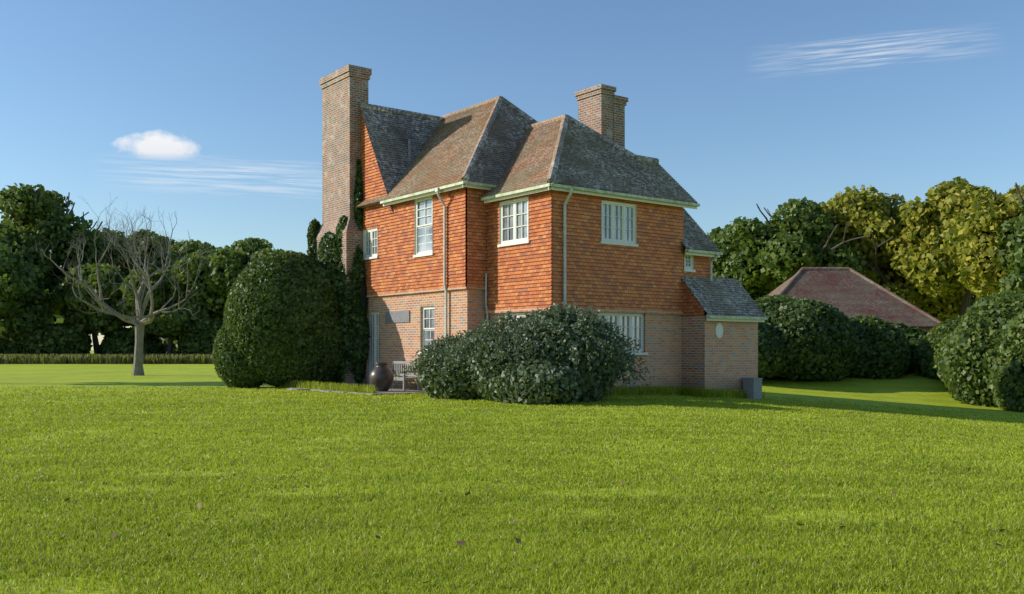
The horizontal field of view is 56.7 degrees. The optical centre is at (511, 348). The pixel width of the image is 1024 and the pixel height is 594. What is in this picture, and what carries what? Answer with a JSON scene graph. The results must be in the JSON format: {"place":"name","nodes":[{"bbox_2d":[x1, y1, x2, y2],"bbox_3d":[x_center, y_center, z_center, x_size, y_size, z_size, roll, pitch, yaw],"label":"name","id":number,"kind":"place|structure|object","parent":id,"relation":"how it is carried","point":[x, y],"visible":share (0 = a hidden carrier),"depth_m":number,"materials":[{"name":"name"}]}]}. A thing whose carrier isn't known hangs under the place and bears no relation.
{"place":"outdoors","nodes":[
{"label":"outdoors","id":0,"kind":"place"},
{"bbox_2d":[0,353,212,363],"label":"rough grass","id":1,"kind":"structure","parent":0,"point":[110,358],"depth_m":82.17,"materials":[{"name":"green plant"}]},
{"bbox_2d":[119,131,196,156],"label":"cloud","id":2,"kind":"structure","parent":0,"point":[154,144],"depth_m":2500.00,"materials":[{"name":"white"}]},
{"bbox_2d":[0,350,1023,593],"bbox_3d":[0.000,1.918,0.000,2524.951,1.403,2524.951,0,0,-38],"label":"lawn","id":3,"kind":"structure","parent":0,"point":[172,479],"depth_m":8.66,"materials":[{"name":"plant"}]},
{"bbox_2d":[0,242,56,339],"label":"tree","id":4,"kind":"object","parent":3,"relation":"on","point":[27,304],"visible":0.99,"depth_m":87.04,"materials":[{"name":"green plant"}]},
{"bbox_2d":[0,183,133,315],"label":"tree","id":5,"kind":"object","parent":3,"relation":"on","point":[32,216],"visible":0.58,"depth_m":96.46,"materials":[{"name":"green plant"}]},
{"bbox_2d":[0,315,177,353],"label":"woodland","id":6,"kind":"object","parent":3,"relation":"on","point":[58,319],"visible":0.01,"depth_m":169.20,"materials":[{"name":"green plant"}]},
{"bbox_2d":[53,263,133,353],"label":"tree","id":7,"kind":"object","parent":3,"relation":"on","point":[101,323],"visible":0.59,"depth_m":89.52,"materials":[{"name":"green plant"}]},
{"bbox_2d":[0,317,223,354],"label":"shrubs","id":8,"kind":"object","parent":3,"relation":"on","point":[57,338],"visible":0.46,"depth_m":88.34,"materials":[{"name":"green plant"}]},
{"bbox_2d":[35,196,209,375],"bbox_3d":[-17.883,-3.058,45.166,7.463,8.948,7.690,0,0,-38],"label":"bare tree","id":9,"kind":"object","parent":3,"relation":"on","point":[140,323],"visible":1,"depth_m":45.89,"materials":[{"name":"grey plant"}]},
{"bbox_2d":[110,229,176,327],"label":"tree","id":10,"kind":"object","parent":3,"relation":"on","point":[126,270],"visible":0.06,"depth_m":108.98,"materials":[{"name":"green plant"}]},
{"bbox_2d":[116,267,213,353],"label":"tree","id":11,"kind":"object","parent":3,"relation":"on","point":[170,326],"visible":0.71,"depth_m":88.00,"materials":[{"name":"green plant"}]},
{"bbox_2d":[147,239,230,308],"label":"tree","id":12,"kind":"object","parent":3,"relation":"on","point":[194,247],"visible":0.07,"depth_m":102.89,"materials":[{"name":"green plant"}]},
{"bbox_2d":[172,237,283,318],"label":"tree","id":13,"kind":"object","parent":3,"relation":"on","point":[217,277],"visible":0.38,"depth_m":88.50,"materials":[{"name":"green plant"}]},
{"bbox_2d":[212,250,343,387],"bbox_3d":[-7.823,-0.999,32.233,4.278,4.738,4.010,0,0,-38],"label":"topiary yew","id":14,"kind":"object","parent":3,"relation":"on","point":[282,321],"visible":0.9,"depth_m":30.97,"materials":[{"name":"green plant"}]},
{"bbox_2d":[306,158,370,385],"bbox_3d":[-6.237,-2.552,32.819,3.354,7.892,1.329,0,0,43],"label":"climbing plant","id":15,"kind":"object","parent":3,"relation":"on","point":[354,319],"visible":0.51,"depth_m":31.99,"materials":[{"name":"green plant"}]},
{"bbox_2d":[369,363,393,391],"bbox_3d":[-3.888,0.853,28.300,0.740,0.895,0.740,0,0,-38],"label":"garden urn","id":16,"kind":"object","parent":3,"relation":"on","point":[381,377],"visible":0.88,"depth_m":28.05,"materials":[{"name":"ceramic"}]},
{"bbox_2d":[391,361,419,390],"bbox_3d":[-3.512,0.840,29.457,0.570,0.920,1.550,0,0,-38],"label":"garden bench","id":17,"kind":"object","parent":3,"relation":"on","point":[404,378],"visible":0.48,"depth_m":29.38,"materials":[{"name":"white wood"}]},
{"bbox_2d":[316,64,627,385],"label":"house chimneys","id":18,"kind":"object","parent":3,"relation":"on","point":[601,108],"visible":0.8,"depth_m":32.34,"materials":[{"name":"brown brick"}]},
{"bbox_2d":[281,380,764,398],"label":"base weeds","id":19,"kind":"object","parent":3,"relation":"on","point":[680,390],"visible":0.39,"depth_m":28.10,"materials":[{"name":"green plant"}]},
{"bbox_2d":[393,302,654,405],"bbox_3d":[0.208,0.149,24.169,6.924,2.632,4.810,0,0,20],"label":"shrub","id":20,"kind":"object","parent":3,"relation":"on","point":[560,355],"visible":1,"depth_m":22.74,"materials":[{"name":"green plant"}]},
{"bbox_2d":[360,109,757,391],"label":"house walls","id":21,"kind":"structure","parent":3,"relation":"on","point":[630,264],"depth_m":27.96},
{"bbox_2d":[385,310,409,322],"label":"plaque wall","id":22,"kind":"structure","parent":21,"relation":"attached to","point":[396,316],"depth_m":30.55,"materials":[{"name":"stone"}]},
{"bbox_2d":[355,96,764,316],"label":"house roof","id":23,"kind":"structure","parent":21,"relation":"on","point":[503,144],"depth_m":29.34,"materials":[{"name":"grey tile"}]},
{"bbox_2d":[380,181,767,342],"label":"gutters and downpipes","id":24,"kind":"object","parent":21,"relation":"attached to","point":[541,188],"visible":0.82,"depth_m":27.63,"materials":[{"name":"beige metal"}]},
{"bbox_2d":[707,224,781,300],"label":"tree","id":25,"kind":"object","parent":3,"relation":"on","point":[717,236],"visible":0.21,"depth_m":71.04,"materials":[{"name":"green plant"}]},
{"bbox_2d":[742,378,762,399],"bbox_3d":[7.314,1.315,28.883,0.440,0.870,0.440,0,0,-38],"label":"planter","id":26,"kind":"object","parent":3,"relation":"on","point":[752,387],"visible":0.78,"depth_m":28.73,"materials":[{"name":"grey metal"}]},
{"bbox_2d":[721,196,870,292],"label":"tree","id":27,"kind":"object","parent":3,"relation":"on","point":[774,243],"visible":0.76,"depth_m":67.12,"materials":[{"name":"green plant"}]},
{"bbox_2d":[726,294,911,381],"bbox_3d":[13.579,-0.533,46.416,12.420,4.367,7.289,0,0,-19],"label":"laurel shrub","id":28,"kind":"object","parent":3,"relation":"on","point":[808,339],"visible":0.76,"depth_m":43.70,"materials":[{"name":"green plant"}]},
{"bbox_2d":[796,184,907,284],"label":"tree","id":29,"kind":"object","parent":3,"relation":"on","point":[839,207],"visible":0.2,"depth_m":68.32,"materials":[{"name":"green plant"}]},
{"bbox_2d":[843,196,970,321],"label":"tree","id":30,"kind":"object","parent":3,"relation":"on","point":[928,282],"visible":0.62,"depth_m":65.48,"materials":[{"name":"green plant"}]},
{"bbox_2d":[891,320,926,373],"bbox_3d":[21.620,0.006,51.321,6.670,3.078,5.965,0,0,-38],"label":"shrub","id":31,"kind":"object","parent":3,"relation":"on","point":[913,336],"visible":0.16,"depth_m":48.28,"materials":[{"name":"green plant"}]},
{"bbox_2d":[899,176,1003,317],"bbox_3d":[31.772,-5.396,65.739,8.439,13.428,8.724,0,0,43],"label":"tree","id":32,"kind":"object","parent":3,"relation":"on","point":[952,197],"visible":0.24,"depth_m":64.43,"materials":[{"name":"green plant"}]},
{"bbox_2d":[912,291,1023,411],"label":"shrub","id":33,"kind":"object","parent":3,"relation":"on","point":[973,354],"visible":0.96,"depth_m":39.72,"materials":[{"name":"green plant"}]},
{"bbox_2d":[940,183,1023,300],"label":"tree","id":34,"kind":"object","parent":3,"relation":"on","point":[971,245],"visible":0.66,"depth_m":58.10,"materials":[{"name":"green plant"}]},
{"bbox_2d":[992,185,1023,293],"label":"tree","id":35,"kind":"object","parent":3,"relation":"on","point":[1014,258],"visible":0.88,"depth_m":55.07,"materials":[{"name":"green plant"}]},
{"bbox_2d":[0,0,1023,349],"label":"sky","id":36,"kind":"structure","parent":0,"point":[745,104],"materials":[{"name":"blue"}]},
{"bbox_2d":[768,267,940,326],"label":"outbuilding roof","id":37,"kind":"structure","parent":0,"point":[848,291],"depth_m":51.29,"materials":[{"name":"red tile"}]},
{"bbox_2d":[910,327,932,332],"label":"outbuilding walls","id":38,"kind":"structure","parent":0,"point":[927,329],"depth_m":49.80,"materials":[{"name":"brown brick"}]},
{"bbox_2d":[913,292,975,306],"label":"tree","id":39,"kind":"object","parent":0,"point":[972,299],"depth_m":77.73,"materials":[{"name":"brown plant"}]}
]}

